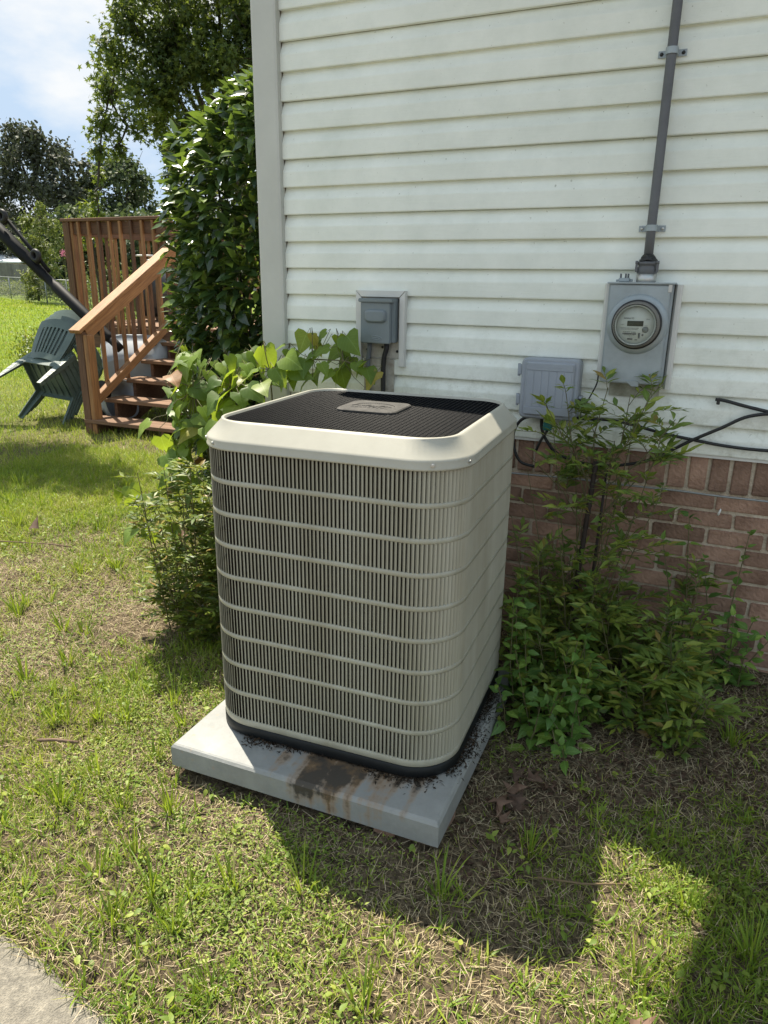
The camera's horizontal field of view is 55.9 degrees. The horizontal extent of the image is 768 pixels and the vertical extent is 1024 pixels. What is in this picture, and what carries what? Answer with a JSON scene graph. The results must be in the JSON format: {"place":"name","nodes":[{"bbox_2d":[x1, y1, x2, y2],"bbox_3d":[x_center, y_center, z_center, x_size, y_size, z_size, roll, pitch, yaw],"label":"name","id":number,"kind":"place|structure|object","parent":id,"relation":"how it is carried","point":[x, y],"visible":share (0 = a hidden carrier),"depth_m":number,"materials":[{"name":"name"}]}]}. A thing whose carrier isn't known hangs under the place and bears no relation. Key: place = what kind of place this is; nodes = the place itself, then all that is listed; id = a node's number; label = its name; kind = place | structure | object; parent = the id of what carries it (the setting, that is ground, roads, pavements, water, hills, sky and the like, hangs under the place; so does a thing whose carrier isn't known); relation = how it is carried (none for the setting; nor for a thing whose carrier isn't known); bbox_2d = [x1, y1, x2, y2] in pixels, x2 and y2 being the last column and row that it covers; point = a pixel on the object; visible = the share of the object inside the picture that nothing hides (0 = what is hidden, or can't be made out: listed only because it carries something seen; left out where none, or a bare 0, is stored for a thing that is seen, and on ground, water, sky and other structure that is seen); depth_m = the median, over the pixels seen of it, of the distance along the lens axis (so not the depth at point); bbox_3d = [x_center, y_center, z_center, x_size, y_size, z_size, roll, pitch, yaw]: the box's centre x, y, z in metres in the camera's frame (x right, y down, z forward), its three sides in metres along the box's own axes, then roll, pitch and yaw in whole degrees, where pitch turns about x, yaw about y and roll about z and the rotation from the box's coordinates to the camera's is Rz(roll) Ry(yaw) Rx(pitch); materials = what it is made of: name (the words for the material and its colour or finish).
{"place":"outdoors","nodes":[
{"label":"outdoors","id":0,"kind":"place"},
{"bbox_2d":[0,933,111,1023],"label":"driveway","id":1,"kind":"structure","parent":0,"point":[28,994],"depth_m":1.68,"materials":[{"name":"concrete"}]},
{"bbox_2d":[0,0,255,230],"label":"sky","id":2,"kind":"structure","parent":0,"point":[43,43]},
{"bbox_2d":[134,255,168,320],"bbox_3d":[-3.132,-3.023,9.772,0.570,0.848,0.570,8,19,23],"label":"kettle grill","id":3,"kind":"object","parent":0,"point":[163,278],"visible":0.2,"depth_m":9.61,"materials":[{"name":"metal"}]},
{"bbox_2d":[0,290,767,1023],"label":"ground","id":4,"kind":"structure","parent":0,"point":[510,940],"depth_m":2.06,"materials":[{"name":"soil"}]},
{"bbox_2d":[0,262,27,293],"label":"wooden fence","id":5,"kind":"object","parent":4,"relation":"on","point":[7,269],"visible":0.55,"depth_m":44.06,"materials":[{"name":"grey wood"}]},
{"bbox_2d":[0,210,32,257],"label":"tree","id":6,"kind":"object","parent":4,"relation":"on","point":[3,249],"visible":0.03,"depth_m":49.61,"materials":[{"name":"green plant"}]},
{"bbox_2d":[1,310,37,358],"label":"weed clump","id":7,"kind":"object","parent":4,"relation":"on","point":[25,346],"visible":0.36,"depth_m":13.37,"materials":[{"name":"green plant"}]},
{"bbox_2d":[0,254,47,291],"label":"shed","id":8,"kind":"structure","parent":4,"relation":"on","point":[13,259],"depth_m":48.18,"materials":[{"name":"beige"}]},
{"bbox_2d":[29,516,38,528],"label":"fallen leaf","id":9,"kind":"object","parent":4,"relation":"on","point":[35,524],"visible":1,"depth_m":4.48,"materials":[{"name":"brown plant"}]},
{"bbox_2d":[6,201,65,301],"bbox_3d":[-16.274,-11.999,33.819,4.208,4.685,2.300,13,21,33],"label":"tree","id":10,"kind":"object","parent":4,"relation":"on","point":[37,242],"visible":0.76,"depth_m":33.18,"materials":[{"name":"green plant"}]},
{"bbox_2d":[0,541,73,547],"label":"stick","id":11,"kind":"object","parent":4,"relation":"on","point":[37,543],"visible":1,"depth_m":4.25,"materials":[{"name":"brown wood"}]},
{"bbox_2d":[0,319,81,424],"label":"garden chair","id":12,"kind":"object","parent":4,"relation":"on","point":[58,386],"visible":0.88,"depth_m":7.81,"materials":[{"name":"green plastic"}]},
{"bbox_2d":[2,316,80,422],"bbox_3d":[-3.600,-1.581,7.917,0.634,0.740,0.864,11,52,12],"label":"garden chair","id":13,"kind":"object","parent":12,"relation":"on","point":[68,370],"visible":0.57,"depth_m":7.84,"materials":[{"name":"green plastic"}]},
{"bbox_2d":[7,313,99,418],"bbox_3d":[-3.579,-1.629,7.971,0.634,0.740,0.863,11,52,12],"label":"garden chair","id":14,"kind":"object","parent":13,"relation":"on","point":[50,374],"visible":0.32,"depth_m":7.92,"materials":[{"name":"green plastic"}]},
{"bbox_2d":[11,310,102,414],"bbox_3d":[-3.558,-1.678,8.026,0.634,0.740,0.863,11,52,12],"label":"garden chair","id":15,"kind":"object","parent":14,"relation":"on","point":[57,368],"visible":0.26,"depth_m":7.90,"materials":[{"name":"green plastic"}]},
{"bbox_2d":[22,329,77,358],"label":"weed clump","id":16,"kind":"object","parent":4,"relation":"on","point":[33,340],"depth_m":12.32,"materials":[{"name":"green plant"}]},
{"bbox_2d":[0,117,103,228],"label":"tree","id":17,"kind":"object","parent":4,"relation":"on","point":[45,191],"visible":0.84,"depth_m":51.74,"materials":[{"name":"green plant"}]},
{"bbox_2d":[0,276,112,308],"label":"chain link fence","id":18,"kind":"object","parent":4,"relation":"on","point":[11,297],"visible":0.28,"depth_m":35.44,"materials":[{"name":"silver metal"}]},
{"bbox_2d":[36,738,78,743],"bbox_3d":[-1.145,0.801,2.536,0.150,0.022,0.016,2,18,4],"label":"stick","id":19,"kind":"object","parent":4,"relation":"on","point":[56,740],"visible":0.95,"depth_m":2.53,"materials":[{"name":"brown wood"}]},
{"bbox_2d":[0,297,125,378],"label":"grass","id":20,"kind":"structure","parent":4,"relation":"on","point":[13,303],"depth_m":24.98,"materials":[{"name":"green plant"}]},
{"bbox_2d":[60,248,67,289],"bbox_3d":[-12.588,-9.614,29.403,1.166,2.650,0.337,8,19,23],"label":"blossom","id":21,"kind":"object","parent":4,"relation":"on","point":[63,254],"visible":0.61,"depth_m":29.42,"materials":[{"name":"pink plant"}]},
{"bbox_2d":[23,199,104,291],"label":"tree","id":22,"kind":"object","parent":4,"relation":"on","point":[64,212],"visible":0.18,"depth_m":45.16,"materials":[{"name":"green plant"}]},
{"bbox_2d":[62,198,108,301],"bbox_3d":[-5.928,-4.821,15.052,1.133,3.188,1.035,8,19,23],"label":"tree","id":23,"kind":"object","parent":4,"relation":"on","point":[82,206],"visible":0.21,"depth_m":14.85,"materials":[{"name":"green plant"}]},
{"bbox_2d":[0,338,197,542],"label":"grass","id":24,"kind":"structure","parent":4,"relation":"on","point":[26,397],"depth_m":7.33,"materials":[{"name":"green plant"}]},
{"bbox_2d":[0,278,198,304],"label":"undergrowth","id":25,"kind":"object","parent":4,"relation":"on","point":[20,290],"visible":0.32,"depth_m":37.80,"materials":[{"name":"green plant"}]},
{"bbox_2d":[58,151,160,273],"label":"tree","id":26,"kind":"object","parent":4,"relation":"on","point":[128,177],"visible":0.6,"depth_m":53.17,"materials":[{"name":"green plant"}]},
{"bbox_2d":[84,201,141,288],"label":"tree","id":27,"kind":"object","parent":4,"relation":"on","point":[123,213],"visible":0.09,"depth_m":46.12,"materials":[{"name":"green plant"}]},
{"bbox_2d":[57,257,186,319],"bbox_3d":[-5.958,-5.002,17.591,4.556,2.374,2.364,8,19,23],"label":"bush","id":28,"kind":"object","parent":4,"relation":"on","point":[89,288],"visible":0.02,"depth_m":17.32,"materials":[{"name":"green plant"}]},
{"bbox_2d":[99,334,167,417],"bbox_3d":[-2.852,-1.487,8.102,0.848,0.941,1.166,0,18,-1],"label":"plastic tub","id":29,"kind":"object","parent":4,"relation":"on","point":[157,351],"visible":0.28,"depth_m":8.10,"materials":[{"name":"grey plastic"}]},
{"bbox_2d":[118,208,181,280],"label":"tree","id":30,"kind":"object","parent":4,"relation":"on","point":[136,242],"visible":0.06,"depth_m":45.25,"materials":[{"name":"green plant"}]},
{"bbox_2d":[113,482,194,586],"bbox_3d":[-1.066,0.192,3.340,0.380,0.642,0.154,5,18,12],"label":"heart leaf sprig","id":31,"kind":"object","parent":4,"relation":"on","point":[133,489],"visible":0.43,"depth_m":3.31,"materials":[{"name":"green plant"}]},
{"bbox_2d":[60,216,258,437],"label":"deck","id":32,"kind":"structure","parent":4,"relation":"on","point":[107,311],"depth_m":8.01,"materials":[{"name":"brown wood"}]},
{"bbox_2d":[0,209,123,351],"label":"patio umbrella","id":33,"kind":"object","parent":32,"relation":"attached to","point":[32,260],"visible":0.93,"depth_m":7.84,"materials":[{"name":"black fabric"}]},
{"bbox_2d":[115,457,221,648],"bbox_3d":[-0.706,0.139,3.275,0.868,0.836,0.884,8,19,23],"label":"yellow green shrub","id":34,"kind":"object","parent":4,"relation":"on","point":[189,606],"visible":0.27,"depth_m":3.13,"materials":[{"name":"green plant"}]},
{"bbox_2d":[77,0,260,288],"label":"tree","id":35,"kind":"object","parent":4,"relation":"on","point":[175,62],"visible":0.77,"depth_m":11.71,"materials":[{"name":"green plant"}]},
{"bbox_2d":[150,64,264,496],"bbox_3d":[-0.735,-1.256,4.564,1.429,2.729,1.355,8,19,23],"label":"evergreen shrub","id":36,"kind":"object","parent":4,"relation":"on","point":[226,312],"visible":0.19,"depth_m":4.05,"materials":[{"name":"green plant"}]},
{"bbox_2d":[171,200,253,288],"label":"tree","id":37,"kind":"object","parent":4,"relation":"on","point":[221,226],"depth_m":44.73,"materials":[{"name":"green plant"}]},
{"bbox_2d":[138,328,382,580],"bbox_3d":[-0.577,-0.170,3.351,1.165,1.338,0.479,7,19,18],"label":"heart leaf seedling","id":38,"kind":"object","parent":4,"relation":"on","point":[200,400],"visible":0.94,"depth_m":3.26,"materials":[{"name":"green plant"}]},
{"bbox_2d":[171,670,510,847],"bbox_3d":[-0.094,0.729,2.614,0.922,0.085,0.922,8,19,21],"label":"equipment pad","id":39,"kind":"object","parent":4,"relation":"on","point":[209,744],"visible":0.51,"depth_m":2.23,"materials":[{"name":"grey concrete"}]},
{"bbox_2d":[205,388,516,777],"bbox_3d":[-0.047,0.162,2.522,0.850,1.053,0.850,7,19,20],"label":"air conditioner","id":40,"kind":"object","parent":39,"relation":"on","point":[361,541],"visible":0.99,"depth_m":2.16,"materials":[{"name":"metal"}]},
{"bbox_2d":[241,672,521,793],"bbox_3d":[-0.013,0.674,2.637,0.944,0.034,0.913,8,19,23],"label":"plant debris","id":41,"kind":"object","parent":39,"relation":"on","point":[488,707],"visible":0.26,"depth_m":2.35,"materials":[{"name":"black plant"}]},
{"bbox_2d":[0,447,767,1023],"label":"dry straw","id":42,"kind":"object","parent":4,"relation":"on","point":[360,865],"visible":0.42,"depth_m":2.05,"materials":[{"name":"beige plant"}]},
{"bbox_2d":[0,494,767,1023],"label":"ground weeds","id":43,"kind":"object","parent":4,"relation":"on","point":[258,894],"visible":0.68,"depth_m":2.02,"materials":[{"name":"green plant"}]},
{"bbox_2d":[374,828,395,837],"bbox_3d":[0.011,0.955,2.165,0.070,0.070,0.060,10,20,26],"label":"shim brick","id":44,"kind":"object","parent":4,"relation":"on","point":[381,832],"visible":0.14,"depth_m":2.13,"materials":[{"name":"ceramic"}]},
{"bbox_2d":[446,810,455,829],"bbox_3d":[0.178,0.941,2.207,0.062,0.070,0.077,8,19,23],"label":"shim brick","id":45,"kind":"object","parent":4,"relation":"on","point":[452,819],"visible":0.06,"depth_m":2.19,"materials":[{"name":"ceramic"}]},
{"bbox_2d":[165,627,767,891],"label":"bark crumbs","id":46,"kind":"object","parent":4,"relation":"on","point":[504,843],"visible":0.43,"depth_m":2.35,"materials":[{"name":"brown plant"}]},
{"bbox_2d":[486,794,512,813],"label":"fallen leaf","id":47,"kind":"object","parent":4,"relation":"on","point":[501,801],"visible":1,"depth_m":2.23,"materials":[{"name":"brown plant"}]},
{"bbox_2d":[491,805,513,823],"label":"fallen leaf","id":48,"kind":"object","parent":4,"relation":"on","point":[502,819],"visible":1,"depth_m":2.20,"materials":[{"name":"brown plant"}]},
{"bbox_2d":[250,0,767,672],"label":"house","id":49,"kind":"structure","parent":4,"relation":"on","point":[466,184],"depth_m":2.90,"materials":[{"name":"plastic"}]},
{"bbox_2d":[358,298,398,343],"bbox_3d":[-0.025,-0.843,3.192,0.164,0.191,0.082,8,19,23],"label":"disconnect box","id":50,"kind":"object","parent":49,"relation":"attached to","point":[379,320],"visible":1,"depth_m":3.16,"materials":[{"name":"grey metal"}]},
{"bbox_2d":[365,343,371,390],"bbox_3d":[-0.074,-0.558,3.316,0.034,0.434,0.045,8,19,23],"label":"electrical conduit","id":51,"kind":"object","parent":50,"relation":"attached to","point":[369,350],"visible":0.37,"depth_m":3.27,"materials":[{"name":"grey"}]},
{"bbox_2d":[361,302,390,343],"bbox_3d":[-0.038,-0.827,3.171,0.142,0.174,0.026,8,19,23],"label":"door","id":52,"kind":"structure","parent":50,"relation":"in","point":[375,316],"depth_m":3.17,"materials":[{"name":"grey metal"}]},
{"bbox_2d":[381,344,388,391],"bbox_3d":[-0.034,-0.235,3.197,0.041,0.979,0.405,4,18,9],"label":"electrical conduit","id":53,"kind":"object","parent":50,"relation":"attached to","point":[383,365],"visible":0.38,"depth_m":3.25,"materials":[{"name":"black"}]},
{"bbox_2d":[516,356,583,420],"bbox_3d":[0.679,-0.506,2.965,0.270,0.245,0.101,8,19,23],"label":"cable enclosure","id":54,"kind":"object","parent":49,"relation":"attached to","point":[540,375],"visible":0.81,"depth_m":2.92,"materials":[{"name":"grey plastic"}]},
{"bbox_2d":[513,417,533,467],"bbox_3d":[0.598,-0.305,3.082,0.113,0.228,0.024,8,19,23],"label":"cable","id":55,"kind":"object","parent":54,"relation":"attached to","point":[515,451],"visible":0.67,"depth_m":3.10,"materials":[{"name":"black plastic"}]},
{"bbox_2d":[535,431,547,450],"bbox_3d":[0.671,-0.326,3.045,0.066,0.153,0.016,8,19,23],"label":"cable","id":56,"kind":"object","parent":54,"relation":"attached to","point":[540,441],"visible":0.67,"depth_m":3.05,"materials":[{"name":"black plastic"}]},
{"bbox_2d":[543,420,552,430],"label":"grounding block","id":57,"kind":"structure","parent":54,"relation":"hanging from","point":[546,425],"depth_m":3.01,"materials":[{"name":"teal plastic"}]},
{"bbox_2d":[580,375,598,417],"bbox_3d":[0.829,-0.465,2.926,0.067,0.190,0.010,17,24,41],"label":"cable","id":58,"kind":"object","parent":49,"relation":"attached to","point":[593,390],"visible":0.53,"depth_m":2.90,"materials":[{"name":"black plastic"}]},
{"bbox_2d":[600,282,676,386],"bbox_3d":[0.950,-0.668,2.735,0.240,0.380,0.190,8,19,23],"label":"electric meter","id":59,"kind":"object","parent":49,"relation":"attached to","point":[637,326],"visible":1,"depth_m":2.70,"materials":[{"name":"silver metal"}]},
{"bbox_2d":[616,274,632,281],"bbox_3d":[0.908,-0.884,2.731,0.060,0.030,0.030,8,19,23],"label":"ground clamp","id":60,"kind":"object","parent":59,"relation":"attached to","point":[625,279],"visible":0.98,"depth_m":2.72,"materials":[{"name":"silver metal"}]},
{"bbox_2d":[540,412,767,466],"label":"cable","id":61,"kind":"object","parent":49,"relation":"attached to","point":[685,442],"visible":0.66,"depth_m":2.81,"materials":[{"name":"black plastic"}]},
{"bbox_2d":[635,0,687,281],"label":"service conduit","id":62,"kind":"object","parent":49,"relation":"attached to","point":[647,266],"visible":0.99,"depth_m":2.57,"materials":[{"name":"grey metal"}]},
{"bbox_2d":[576,416,767,451],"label":"cable","id":63,"kind":"object","parent":49,"relation":"attached to","point":[714,444],"visible":0.53,"depth_m":2.80,"materials":[{"name":"black plastic"}]},
{"bbox_2d":[715,398,767,412],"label":"cable","id":64,"kind":"object","parent":49,"relation":"attached to","point":[743,405],"visible":1,"depth_m":2.72,"materials":[{"name":"black plastic"}]},
{"bbox_2d":[502,780,527,793],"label":"fallen leaf","id":65,"kind":"object","parent":4,"relation":"on","point":[516,787],"visible":1,"depth_m":2.32,"materials":[{"name":"brown plant"}]},
{"bbox_2d":[503,761,526,781],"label":"fallen leaf","id":66,"kind":"object","parent":4,"relation":"on","point":[516,775],"visible":0.91,"depth_m":2.38,"materials":[{"name":"brown plant"}]},
{"bbox_2d":[505,796,527,811],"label":"fallen leaf","id":67,"kind":"object","parent":4,"relation":"on","point":[517,803],"visible":0.95,"depth_m":2.24,"materials":[{"name":"brown plant"}]},
{"bbox_2d":[508,790,529,804],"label":"fallen leaf","id":68,"kind":"object","parent":4,"relation":"on","point":[519,794],"visible":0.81,"depth_m":2.28,"materials":[{"name":"brown plant"}]},
{"bbox_2d":[523,768,542,781],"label":"fallen leaf","id":69,"kind":"object","parent":4,"relation":"on","point":[534,777],"visible":1,"depth_m":2.35,"materials":[{"name":"brown plant"}]},
{"bbox_2d":[488,576,605,774],"bbox_3d":[0.562,0.561,2.586,0.436,0.533,0.531,-14,23,-38],"label":"broad leaf weed","id":70,"kind":"object","parent":4,"relation":"on","point":[550,726],"visible":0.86,"depth_m":2.55,"materials":[{"name":"green plant"}]},
{"bbox_2d":[538,781,557,792],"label":"fallen leaf","id":71,"kind":"object","parent":4,"relation":"on","point":[546,785],"visible":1,"depth_m":2.30,"materials":[{"name":"brown plant"}]},
{"bbox_2d":[503,366,704,664],"bbox_3d":[0.781,0.094,2.798,0.738,1.264,0.629,-7,19,-22],"label":"feathery shrub","id":72,"kind":"object","parent":4,"relation":"on","point":[572,470],"visible":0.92,"depth_m":2.77,"materials":[{"name":"green plant"}]},
{"bbox_2d":[531,653,708,763],"bbox_3d":[0.842,0.690,2.606,0.613,0.260,0.392,8,19,23],"label":"trailing weed","id":73,"kind":"object","parent":4,"relation":"on","point":[683,749],"visible":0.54,"depth_m":2.51,"materials":[{"name":"green plant"}]},
{"bbox_2d":[498,546,767,746],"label":"feathery shrub","id":74,"kind":"object","parent":4,"relation":"on","point":[650,652],"visible":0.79,"depth_m":2.66,"materials":[{"name":"green plant"}]},
{"bbox_2d":[626,1011,656,1023],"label":"fallen leaf","id":75,"kind":"object","parent":4,"relation":"on","point":[645,1021],"visible":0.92,"depth_m":1.59,"materials":[{"name":"beige plant"}]},
{"bbox_2d":[650,511,702,673],"bbox_3d":[1.182,0.329,2.926,0.180,0.688,0.202,-5,19,-17],"label":"sapling","id":76,"kind":"object","parent":4,"relation":"on","point":[662,537],"visible":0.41,"depth_m":2.90,"materials":[{"name":"green plant"}]},
{"bbox_2d":[694,553,726,677],"bbox_3d":[1.308,0.426,2.880,0.136,0.534,0.183,-8,20,-24],"label":"sapling","id":77,"kind":"object","parent":4,"relation":"on","point":[717,622],"visible":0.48,"depth_m":2.87,"materials":[{"name":"green plant"}]},
{"bbox_2d":[658,529,767,691],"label":"sapling","id":78,"kind":"object","parent":4,"relation":"on","point":[741,674],"visible":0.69,"depth_m":2.84,"materials":[{"name":"green plant"}]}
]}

